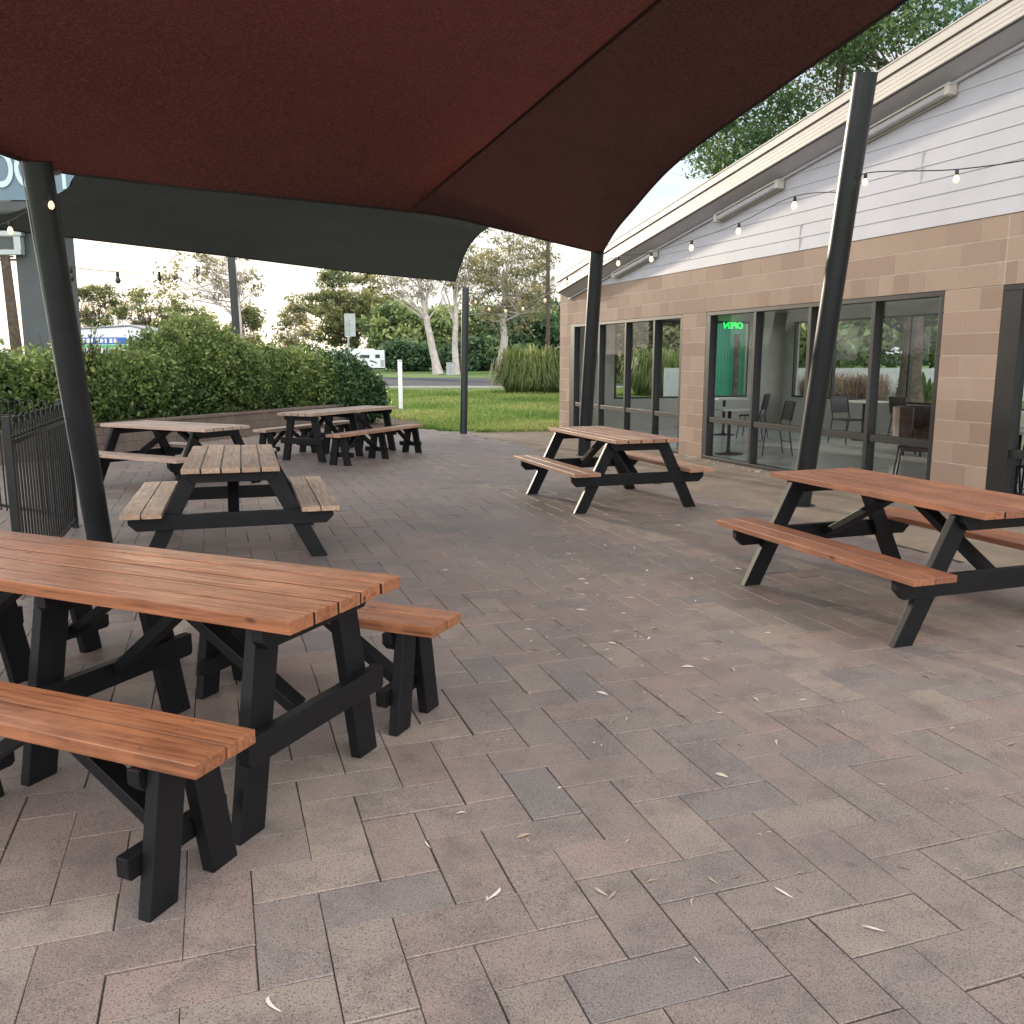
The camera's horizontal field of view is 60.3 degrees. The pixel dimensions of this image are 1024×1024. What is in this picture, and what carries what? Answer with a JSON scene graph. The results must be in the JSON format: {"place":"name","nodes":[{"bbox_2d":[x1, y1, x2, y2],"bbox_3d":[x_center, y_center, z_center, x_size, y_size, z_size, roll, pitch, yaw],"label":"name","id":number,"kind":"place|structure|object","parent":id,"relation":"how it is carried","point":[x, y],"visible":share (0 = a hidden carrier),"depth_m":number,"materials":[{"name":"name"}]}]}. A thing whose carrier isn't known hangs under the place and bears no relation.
{"place":"outdoors","nodes":[
{"label":"outdoors","id":0,"kind":"place"},
{"bbox_2d":[335,418,418,427],"bbox_3d":[-8.618,-1.598,18.404,9.661,0.001,19.869,7,12,34],"label":"garden bed","id":1,"kind":"object","parent":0,"point":[394,422],"depth_m":22.18,"materials":[{"name":"soil"}]},
{"bbox_2d":[0,331,345,429],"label":"hedge","id":2,"kind":"object","parent":1,"relation":"on","point":[137,384],"visible":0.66,"depth_m":16.06,"materials":[{"name":"green plant"}]},
{"bbox_2d":[81,321,107,376],"bbox_3d":[-7.099,-2.714,14.790,0.666,1.000,0.625,-7,12,-34],"label":"feathery shrub","id":3,"kind":"object","parent":2,"relation":"in","point":[92,351],"visible":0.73,"depth_m":14.78,"materials":[{"name":"green plant"}]},
{"bbox_2d":[122,305,271,413],"bbox_3d":[-6.585,-2.890,18.135,3.259,2.672,2.212,0,10,0],"label":"round shrub","id":4,"kind":"object","parent":1,"relation":"on","point":[183,330],"visible":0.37,"depth_m":17.77,"materials":[{"name":"green plant"}]},
{"bbox_2d":[227,257,239,336],"bbox_3d":[-7.327,-4.674,23.548,0.330,4.320,0.300,0,10,0],"label":"sail post","id":5,"kind":"object","parent":1,"relation":"on","point":[233,291],"visible":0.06,"depth_m":23.29,"materials":[{"name":"metal"}]},
{"bbox_2d":[69,265,224,283],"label":"string lights","id":6,"kind":"object","parent":5,"relation":"hanging from","point":[118,280],"visible":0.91,"depth_m":9.32,"materials":[{"name":"black glass"}]},
{"bbox_2d":[239,337,320,407],"bbox_3d":[-5.750,-2.905,20.024,2.784,2.083,2.031,0,10,0],"label":"shrub","id":7,"kind":"object","parent":1,"relation":"on","point":[304,368],"visible":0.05,"depth_m":19.88,"materials":[{"name":"green plant"}]},
{"bbox_2d":[288,339,392,424],"bbox_3d":[-4.441,-3.191,21.689,2.943,2.085,2.481,0,10,0],"label":"dark shrub","id":8,"kind":"object","parent":1,"relation":"on","point":[361,384],"visible":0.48,"depth_m":21.21,"materials":[{"name":"green plant"}]},
{"bbox_2d":[0,0,984,353],"label":"sky","id":9,"kind":"structure","parent":0,"point":[133,264],"materials":[{"name":"white"}]},
{"bbox_2d":[0,428,1023,1023],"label":"paving","id":10,"kind":"structure","parent":0,"point":[864,724],"depth_m":3.11,"materials":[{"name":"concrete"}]},
{"bbox_2d":[0,399,62,517],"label":"loop top fence","id":11,"kind":"object","parent":10,"relation":"on","point":[6,505],"visible":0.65,"depth_m":8.48,"materials":[{"name":"metal"}]},
{"bbox_2d":[0,403,78,536],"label":"loop top fence","id":12,"kind":"object","parent":10,"relation":"on","point":[66,503],"visible":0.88,"depth_m":6.74,"materials":[{"name":"metal"}]},
{"bbox_2d":[21,160,119,543],"bbox_3d":[-3.448,-1.106,6.905,0.294,2.997,0.998,-1,10,-7],"label":"sail post","id":13,"kind":"object","parent":10,"relation":"on","point":[39,179],"visible":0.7,"depth_m":6.73,"materials":[{"name":"metal"}]},
{"bbox_2d":[0,193,54,234],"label":"string lights","id":14,"kind":"object","parent":13,"relation":"hanging from","point":[10,231],"visible":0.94,"depth_m":6.50,"materials":[{"name":"white"}]},
{"bbox_2d":[19,162,86,538],"bbox_3d":[-3.540,-1.125,6.850,0.011,2.870,0.764,-2,10,-9],"label":"steel cable","id":15,"kind":"object","parent":13,"relation":"attached to","point":[51,342],"visible":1,"depth_m":6.75,"materials":[{"name":"metal"}]},
{"bbox_2d":[54,170,61,175],"bbox_3d":[-3.409,-2.519,6.567,0.036,0.172,0.613,-2,10,-10],"label":"turnbuckle","id":16,"kind":"object","parent":13,"relation":"attached to","point":[57,172],"visible":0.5,"depth_m":6.60,"materials":[{"name":"metal"}]},
{"bbox_2d":[0,681,255,922],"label":"trestle bench","id":17,"kind":"object","parent":10,"relation":"on","point":[169,758],"visible":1,"depth_m":2.58,"materials":[{"name":"brown wood"}]},
{"bbox_2d":[0,404,348,464],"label":"retaining wall","id":18,"kind":"structure","parent":10,"relation":"on","point":[260,419],"depth_m":16.92,"materials":[{"name":"wood"}]},
{"bbox_2d":[99,420,275,482],"bbox_3d":[-4.172,-0.711,10.951,1.847,0.754,1.570,5,11,28],"label":"picnic table","id":19,"kind":"object","parent":10,"relation":"on","point":[166,452],"visible":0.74,"depth_m":10.78,"materials":[{"name":"wood"}]},
{"bbox_2d":[0,530,399,845],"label":"trestle table","id":20,"kind":"object","parent":10,"relation":"on","point":[269,606],"visible":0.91,"depth_m":3.24,"materials":[{"name":"brown wood"}]},
{"bbox_2d":[119,444,339,556],"bbox_3d":[-2.344,-0.106,7.447,1.570,0.754,1.846,-3,10,-17],"label":"picnic table","id":21,"kind":"object","parent":10,"relation":"on","point":[306,502],"visible":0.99,"depth_m":6.84,"materials":[{"name":"wood"}]},
{"bbox_2d":[67,601,460,735],"bbox_3d":[-1.369,0.601,4.190,2.394,0.469,0.406,4,11,23],"label":"trestle bench","id":22,"kind":"object","parent":10,"relation":"on","point":[409,633],"visible":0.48,"depth_m":3.82,"materials":[{"name":"brown wood"}]},
{"bbox_2d":[266,995,280,1011],"bbox_3d":[-0.579,1.188,2.132,0.026,0.007,0.065,-6,11,-30],"label":"fallen leaf","id":23,"kind":"object","parent":10,"relation":"on","point":[269,1003],"visible":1,"depth_m":2.13,"materials":[{"name":"plant"}]},
{"bbox_2d":[253,420,353,458],"bbox_3d":[-3.420,-1.233,14.807,0.406,0.469,2.391,5,11,25],"label":"trestle bench","id":24,"kind":"object","parent":10,"relation":"on","point":[269,434],"visible":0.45,"depth_m":14.43,"materials":[{"name":"wood"}]},
{"bbox_2d":[277,405,396,461],"bbox_3d":[-2.780,-1.303,14.396,0.809,0.747,2.349,5,11,25],"label":"trestle table","id":25,"kind":"object","parent":10,"relation":"on","point":[288,440],"visible":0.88,"depth_m":13.99,"materials":[{"name":"wood"}]},
{"bbox_2d":[326,424,422,465],"bbox_3d":[-2.107,-1.076,13.896,0.406,0.470,2.395,4,11,24],"label":"trestle bench","id":26,"kind":"object","parent":10,"relation":"on","point":[344,440],"visible":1,"depth_m":13.79,"materials":[{"name":"wood"}]},
{"bbox_2d":[460,287,468,433],"bbox_3d":[-1.011,-3.116,18.333,0.262,3.029,0.364,0,10,0],"label":"sail post","id":27,"kind":"object","parent":10,"relation":"on","point":[464,361],"visible":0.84,"depth_m":18.29,"materials":[{"name":"metal"}]},
{"bbox_2d":[467,267,588,312],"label":"string lights","id":28,"kind":"object","parent":27,"relation":"hanging from","point":[544,296],"visible":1,"depth_m":15.69,"materials":[{"name":"beige"}]},
{"bbox_2d":[486,887,500,899],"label":"fallen leaf","id":29,"kind":"object","parent":10,"relation":"on","point":[496,892],"visible":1,"depth_m":2.57,"materials":[{"name":"plant"}]},
{"bbox_2d":[513,426,713,513],"bbox_3d":[1.057,-0.504,9.750,1.570,0.754,1.848,-3,10,-19],"label":"picnic table","id":30,"kind":"object","parent":10,"relation":"on","point":[620,453],"visible":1,"depth_m":9.22,"materials":[{"name":"wood"}]},
{"bbox_2d":[391,464,1014,906],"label":"leaf litter","id":31,"kind":"object","parent":10,"relation":"on","point":[643,692],"visible":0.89,"depth_m":4.44,"materials":[{"name":"plant"}]},
{"bbox_2d":[775,887,792,897],"bbox_3d":[0.791,1.111,2.581,0.011,0.006,0.068,-7,12,-34],"label":"fallen leaf","id":32,"kind":"object","parent":10,"relation":"on","point":[780,890],"visible":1,"depth_m":2.58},
{"bbox_2d":[716,468,1023,647],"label":"picnic table","id":33,"kind":"object","parent":10,"relation":"on","point":[981,514],"visible":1,"depth_m":5.29,"materials":[{"name":"wood"}]},
{"bbox_2d":[381,378,843,385],"bbox_3d":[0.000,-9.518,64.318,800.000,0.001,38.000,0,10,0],"label":"road","id":34,"kind":"structure","parent":0,"point":[437,382],"depth_m":61.34,"materials":[{"name":"asphalt"}]},
{"bbox_2d":[81,324,157,353],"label":"long trailer","id":35,"kind":"object","parent":34,"relation":"on","point":[114,332],"visible":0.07,"depth_m":52.70,"materials":[{"name":"white paint"}]},
{"bbox_2d":[382,388,888,431],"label":"lawn grass","id":36,"kind":"structure","parent":0,"point":[495,410],"depth_m":26.79,"materials":[{"name":"plant"}]},
{"bbox_2d":[373,363,1023,430],"bbox_3d":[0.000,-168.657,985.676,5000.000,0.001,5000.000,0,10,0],"label":"lawn ground","id":37,"kind":"structure","parent":0,"point":[428,374],"depth_m":88.77,"materials":[{"name":"plant"}]},
{"bbox_2d":[0,255,22,359],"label":"timber power pole","id":38,"kind":"object","parent":37,"relation":"on","point":[12,315],"visible":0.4,"depth_m":43.71,"materials":[{"name":"brown wood"}]},
{"bbox_2d":[0,155,80,354],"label":"sign tower","id":39,"kind":"structure","parent":37,"relation":"on","point":[20,245],"depth_m":29.33,"materials":[{"name":"blue-grey painted metal"},{"name":"white painted lettering"}]},
{"bbox_2d":[77,280,123,326],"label":"spreading gum","id":40,"kind":"object","parent":37,"relation":"on","point":[87,315],"visible":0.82,"depth_m":116.26,"materials":[{"name":"green plant"}]},
{"bbox_2d":[108,285,186,327],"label":"spreading gum","id":41,"kind":"object","parent":37,"relation":"on","point":[136,298],"visible":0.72,"depth_m":115.94,"materials":[{"name":"green plant"}]},
{"bbox_2d":[157,300,219,332],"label":"gum","id":42,"kind":"object","parent":37,"relation":"on","point":[177,306],"visible":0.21,"depth_m":106.34,"materials":[{"name":"green plant"}]},
{"bbox_2d":[144,251,265,337],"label":"sparse gum","id":43,"kind":"object","parent":37,"relation":"on","point":[218,279],"visible":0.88,"depth_m":72.64,"materials":[{"name":"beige plant"}]},
{"bbox_2d":[222,301,266,346],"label":"gum","id":44,"kind":"object","parent":37,"relation":"on","point":[250,315],"visible":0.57,"depth_m":77.94,"materials":[{"name":"green plant"}]},
{"bbox_2d":[271,298,322,349],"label":"gum","id":45,"kind":"object","parent":37,"relation":"on","point":[289,320],"visible":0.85,"depth_m":97.04,"materials":[{"name":"green plant"}]},
{"bbox_2d":[283,268,401,348],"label":"leafy tree","id":46,"kind":"object","parent":37,"relation":"on","point":[337,308],"visible":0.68,"depth_m":144.34,"materials":[{"name":"green plant"}]},
{"bbox_2d":[344,314,355,363],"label":"road sign","id":47,"kind":"object","parent":37,"relation":"on","point":[349,324],"visible":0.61,"depth_m":47.04,"materials":[{"name":"metal"}]},
{"bbox_2d":[330,349,385,370],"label":"motorhome","id":48,"kind":"object","parent":37,"relation":"on","point":[375,358],"visible":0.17,"depth_m":115.26,"materials":[{"name":"white paint"}]},
{"bbox_2d":[398,360,402,408],"bbox_3d":[-3.473,-3.941,27.455,0.140,1.581,0.140,0,10,0],"label":"bollard","id":49,"kind":"object","parent":37,"relation":"on","point":[400,388],"visible":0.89,"depth_m":27.40,"materials":[{"name":"white plastic"}]},
{"bbox_2d":[355,298,458,370],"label":"leafy tree","id":50,"kind":"object","parent":37,"relation":"on","point":[389,319],"visible":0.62,"depth_m":124.40,"materials":[{"name":"green plant"}]},
{"bbox_2d":[377,334,449,371],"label":"tree","id":51,"kind":"object","parent":37,"relation":"on","point":[412,355],"visible":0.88,"depth_m":116.71,"materials":[{"name":"green plant"}]},
{"bbox_2d":[362,264,468,374],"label":"gum tree","id":52,"kind":"object","parent":37,"relation":"on","point":[435,361],"visible":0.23,"depth_m":92.33,"materials":[{"name":"white plant"}]},
{"bbox_2d":[446,362,454,374],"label":"utility box","id":53,"kind":"object","parent":37,"relation":"on","point":[450,368],"visible":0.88,"depth_m":90.52,"materials":[{"name":"metal"}]},
{"bbox_2d":[412,300,491,369],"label":"leafy tree","id":54,"kind":"object","parent":37,"relation":"on","point":[474,329],"visible":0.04,"depth_m":135.86,"materials":[{"name":"green plant"}]},
{"bbox_2d":[437,228,494,374],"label":"gum tree","id":55,"kind":"object","parent":37,"relation":"on","point":[454,317],"visible":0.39,"depth_m":92.44,"materials":[{"name":"white plant"}]},
{"bbox_2d":[458,302,497,337],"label":"evergreen tree","id":56,"kind":"object","parent":37,"relation":"on","point":[491,303],"visible":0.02,"depth_m":144.47,"materials":[{"name":"green plant"}]},
{"bbox_2d":[441,331,532,370],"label":"tree","id":57,"kind":"object","parent":37,"relation":"on","point":[483,353],"visible":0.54,"depth_m":121.24,"materials":[{"name":"green plant"}]},
{"bbox_2d":[386,386,623,387],"bbox_3d":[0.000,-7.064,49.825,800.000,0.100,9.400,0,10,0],"label":"kerb","id":58,"kind":"structure","parent":37,"relation":"on","point":[453,387],"depth_m":49.67,"materials":[{"name":"concrete"}]},
{"bbox_2d":[451,230,563,368],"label":"gum tree","id":59,"kind":"object","parent":37,"relation":"on","point":[506,285],"visible":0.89,"depth_m":94.61,"materials":[{"name":"green plant"}]},
{"bbox_2d":[479,292,560,352],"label":"evergreen tree","id":60,"kind":"object","parent":37,"relation":"on","point":[539,334],"visible":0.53,"depth_m":128.72,"materials":[{"name":"green plant"}]},
{"bbox_2d":[485,344,559,393],"bbox_3d":[0.948,-6.695,41.045,4.645,2.303,4.692,0,10,0],"label":"grass clump","id":61,"kind":"object","parent":37,"relation":"on","point":[528,370],"visible":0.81,"depth_m":39.78,"materials":[{"name":"plant"}]},
{"bbox_2d":[546,241,549,350],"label":"utility pole","id":62,"kind":"object","parent":37,"relation":"on","point":[548,294],"visible":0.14,"depth_m":77.75,"materials":[{"name":"brown wood"}]},
{"bbox_2d":[276,349,931,365],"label":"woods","id":63,"kind":"object","parent":37,"relation":"on","point":[899,362],"visible":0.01,"depth_m":227.83,"materials":[{"name":"green plant"}]},
{"bbox_2d":[616,346,679,396],"bbox_3d":[6.612,-6.000,37.497,4.766,2.201,4.761,0,10,0],"label":"grass clump","id":64,"kind":"object","parent":37,"relation":"on","point":[641,374],"visible":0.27,"depth_m":36.58,"materials":[{"name":"plant"}]},
{"bbox_2d":[616,322,680,382],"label":"end tree","id":65,"kind":"object","parent":37,"relation":"on","point":[642,333],"visible":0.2,"depth_m":59.16,"materials":[{"name":"green plant"}]},
{"bbox_2d":[715,323,745,395],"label":"green shed","id":66,"kind":"structure","parent":37,"relation":"on","point":[730,359],"depth_m":29.03,"materials":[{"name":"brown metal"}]},
{"bbox_2d":[672,71,838,181],"bbox_3d":[6.427,-7.569,24.260,4.946,9.886,4.415,-6,12,-33],"label":"roof tree","id":67,"kind":"object","parent":37,"relation":"on","point":[745,132],"visible":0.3,"depth_m":22.89,"materials":[{"name":"green plant"}]},
{"bbox_2d":[556,0,1023,493],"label":"restaurant building","id":68,"kind":"structure","parent":37,"relation":"on","point":[946,248],"depth_m":10.63,"materials":[{"name":"brick"}]},
{"bbox_2d":[569,315,682,453],"bbox_3d":[2.051,-2.447,16.577,0.132,2.259,4.510,-4,10,-20],"label":"window frame","id":69,"kind":"structure","parent":68,"relation":"in","point":[574,404],"depth_m":16.36,"materials":[{"name":"black metal"}]},
{"bbox_2d":[611,250,657,278],"bbox_3d":[2.142,-4.348,15.537,0.122,0.351,1.504,-4,10,-20],"label":"fluorescent light","id":70,"kind":"object","parent":68,"relation":"hanging from","point":[643,259],"visible":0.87,"depth_m":15.51,"materials":[{"name":"plastic"}]},
{"bbox_2d":[713,397,748,435],"bbox_3d":[4.350,-1.965,18.130,0.700,0.750,0.700,-4,10,-20],"label":"cafe table","id":71,"kind":"object","parent":68,"relation":"on","point":[723,433],"visible":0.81,"depth_m":18.06,"materials":[{"name":"white laminate"}]},
{"bbox_2d":[724,322,742,328],"bbox_3d":[5.051,-4.258,20.137,0.515,0.145,0.012,-4,10,-20],"label":"led sign","id":72,"kind":"object","parent":68,"relation":"hanging from","point":[736,324],"visible":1,"depth_m":20.13,"materials":[{"name":"green"}]},
{"bbox_2d":[713,406,760,454],"bbox_3d":[3.550,-1.326,14.435,0.700,0.750,0.700,-4,10,-20],"label":"cafe table","id":73,"kind":"object","parent":68,"relation":"on","point":[729,410],"visible":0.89,"depth_m":14.38,"materials":[{"name":"white laminate"}]},
{"bbox_2d":[713,179,784,222],"bbox_3d":[3.287,-4.334,12.345,0.122,0.351,1.504,-4,10,-20],"label":"fluorescent light","id":74,"kind":"object","parent":68,"relation":"hanging from","point":[758,195],"visible":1,"depth_m":12.24,"materials":[{"name":"plastic"}]},
{"bbox_2d":[736,393,770,438],"bbox_3d":[4.766,-1.902,17.421,0.540,0.872,0.462,6,11,30],"label":"cafe chair","id":75,"kind":"object","parent":68,"relation":"on","point":[765,401],"visible":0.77,"depth_m":17.30,"materials":[{"name":"metal"}]},
{"bbox_2d":[758,400,795,455],"bbox_3d":[4.239,-1.359,14.279,0.540,0.872,0.462,-1,10,-5],"label":"cafe chair","id":76,"kind":"object","parent":68,"relation":"on","point":[788,410],"visible":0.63,"depth_m":14.20,"materials":[{"name":"metal"}]},
{"bbox_2d":[614,313,1023,410],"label":"rear window frame","id":77,"kind":"structure","parent":68,"relation":"in","point":[913,317],"depth_m":19.43,"materials":[{"name":"black metal"}]},
{"bbox_2d":[701,291,944,479],"bbox_3d":[3.855,-1.603,11.693,0.132,2.259,4.620,-4,10,-20],"label":"window frame","id":78,"kind":"structure","parent":68,"relation":"in","point":[869,437],"depth_m":11.46,"materials":[{"name":"black metal"}]},
{"bbox_2d":[827,395,864,444],"bbox_3d":[6.144,-1.685,16.167,0.462,0.872,0.540,-4,10,-20],"label":"cafe chair","id":79,"kind":"object","parent":68,"relation":"on","point":[839,404],"visible":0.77,"depth_m":16.30,"materials":[{"name":"metal"}]},
{"bbox_2d":[848,400,888,440],"bbox_3d":[6.750,-1.760,16.948,0.700,0.750,0.700,-4,10,-20],"label":"cafe table","id":80,"kind":"object","parent":68,"relation":"on","point":[863,408],"visible":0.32,"depth_m":16.89,"materials":[{"name":"white laminate"}]},
{"bbox_2d":[885,396,906,443],"bbox_3d":[7.132,-1.647,15.946,0.540,0.872,0.462,-4,10,-20],"label":"cafe chair","id":81,"kind":"object","parent":68,"relation":"on","point":[897,401],"visible":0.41,"depth_m":15.87,"materials":[{"name":"metal"}]},
{"bbox_2d":[892,445,927,474],"bbox_3d":[5.166,-0.830,11.213,0.540,0.872,0.462,6,11,30],"label":"cafe chair","id":82,"kind":"object","parent":68,"relation":"on","point":[899,447],"visible":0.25,"depth_m":11.18,"materials":[{"name":"metal"}]},
{"bbox_2d":[892,406,930,456],"bbox_3d":[6.531,-1.304,14.218,0.838,0.780,0.766,-6,11,-30],"label":"tub chair","id":83,"kind":"object","parent":68,"relation":"on","point":[910,421],"visible":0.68,"depth_m":14.03,"materials":[{"name":"brown plastic"}]},
{"bbox_2d":[867,82,957,142],"bbox_3d":[4.235,-4.322,9.705,0.122,0.351,1.504,-4,10,-20],"label":"fluorescent light","id":84,"kind":"object","parent":68,"relation":"hanging from","point":[930,100],"visible":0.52,"depth_m":9.46,"materials":[{"name":"plastic"}]},
{"bbox_2d":[986,284,1023,493],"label":"window frame","id":85,"kind":"structure","parent":68,"relation":"in","point":[1004,453],"depth_m":8.71,"materials":[{"name":"black metal"}]},
{"bbox_2d":[1013,427,1023,495],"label":"cafe chair","id":86,"kind":"object","parent":68,"relation":"on","point":[1021,433],"visible":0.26,"depth_m":10.03,"materials":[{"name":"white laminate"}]},
{"bbox_2d":[1014,445,1023,495],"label":"cafe chair","id":87,"kind":"object","parent":68,"relation":"on","point":[1019,464],"visible":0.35,"depth_m":9.03,"materials":[{"name":"metal"}]},
{"bbox_2d":[663,368,1023,400],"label":"paling fence","id":88,"kind":"object","parent":37,"relation":"on","point":[671,379],"visible":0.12,"depth_m":34.29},
{"bbox_2d":[798,318,926,373],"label":"screen tree","id":89,"kind":"object","parent":37,"relation":"on","point":[853,341],"visible":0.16,"depth_m":41.07,"materials":[{"name":"green plant"}]},
{"bbox_2d":[758,0,986,402],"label":"roof tree","id":90,"kind":"object","parent":37,"relation":"on","point":[854,54],"visible":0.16,"depth_m":21.81,"materials":[{"name":"green plant"}]},
{"bbox_2d":[838,315,938,392],"bbox_3d":[11.789,-6.166,25.006,6.744,6.949,5.859,0,10,0],"label":"garden tree","id":91,"kind":"object","parent":37,"relation":"on","point":[928,329],"visible":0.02,"depth_m":24.86,"materials":[{"name":"green plant"}]},
{"bbox_2d":[865,317,938,367],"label":"screen tree","id":92,"kind":"object","parent":37,"relation":"on","point":[931,357],"visible":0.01,"depth_m":42.36,"materials":[{"name":"green plant"}]},
{"bbox_2d":[883,372,932,402],"bbox_3d":[11.890,-3.344,24.963,2.721,1.232,2.947,0,10,0],"label":"cycad","id":93,"kind":"object","parent":37,"relation":"on","point":[927,390],"visible":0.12,"depth_m":24.45,"materials":[{"name":"green plant"}]},
{"bbox_2d":[467,431,1023,566],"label":"concrete path","id":94,"kind":"structure","parent":0,"point":[745,483],"depth_m":10.30,"materials":[{"name":"concrete"}]},
{"bbox_2d":[574,252,603,455],"bbox_3d":[1.208,-2.442,13.862,0.307,3.253,0.879,-1,10,-7],"label":"sail post","id":95,"kind":"object","parent":94,"relation":"on","point":[591,337],"visible":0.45,"depth_m":13.70,"materials":[{"name":"metal"}]},
{"bbox_2d":[0,0,907,252],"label":"shade sail","id":96,"kind":"object","parent":95,"relation":"attached to","point":[586,125],"visible":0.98,"depth_m":6.25,"materials":[{"name":"red fabric"}]},
{"bbox_2d":[554,432,768,473],"bbox_3d":[3.274,-0.668,12.894,0.263,0.015,13.786,-4,10,-20],"label":"footing rubble","id":97,"kind":"object","parent":94,"relation":"on","point":[717,461],"visible":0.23,"depth_m":13.24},
{"bbox_2d":[796,72,877,506],"bbox_3d":[3.110,-1.999,8.717,0.325,4.137,1.173,0,10,0],"label":"sail post","id":98,"kind":"object","parent":94,"relation":"on","point":[862,95],"visible":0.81,"depth_m":8.47,"materials":[{"name":"metal"}]},
{"bbox_2d":[597,192,851,265],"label":"string lights","id":99,"kind":"object","parent":98,"relation":"hanging from","point":[738,230],"visible":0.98,"depth_m":9.97,"materials":[{"name":"brown"}]},
{"bbox_2d":[852,160,1023,191],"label":"string lights","id":100,"kind":"object","parent":98,"relation":"hanging from","point":[955,180],"visible":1,"depth_m":7.57,"materials":[{"name":"brown"}]},
{"bbox_2d":[797,371,855,398],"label":"russet grass","id":101,"kind":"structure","parent":0,"point":[839,388],"depth_m":31.61,"materials":[{"name":"plant"}]},
{"bbox_2d":[841,371,895,399],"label":"russet grass","id":102,"kind":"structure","parent":0,"point":[858,384],"depth_m":31.47,"materials":[{"name":"plant"}]},
{"bbox_3d":[-1.050,-4.461,17.430,0.059,0.077,1.531,0,10,0],"label":"turnbuckle","id":103,"kind":"object","parent":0,"visible":0},
{"bbox_2d":[0,176,488,281],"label":"shade sail","id":104,"kind":"object","parent":103,"relation":"attached to","point":[354,239],"visible":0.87,"depth_m":11.24,"materials":[{"name":"fabric"}]}
]}

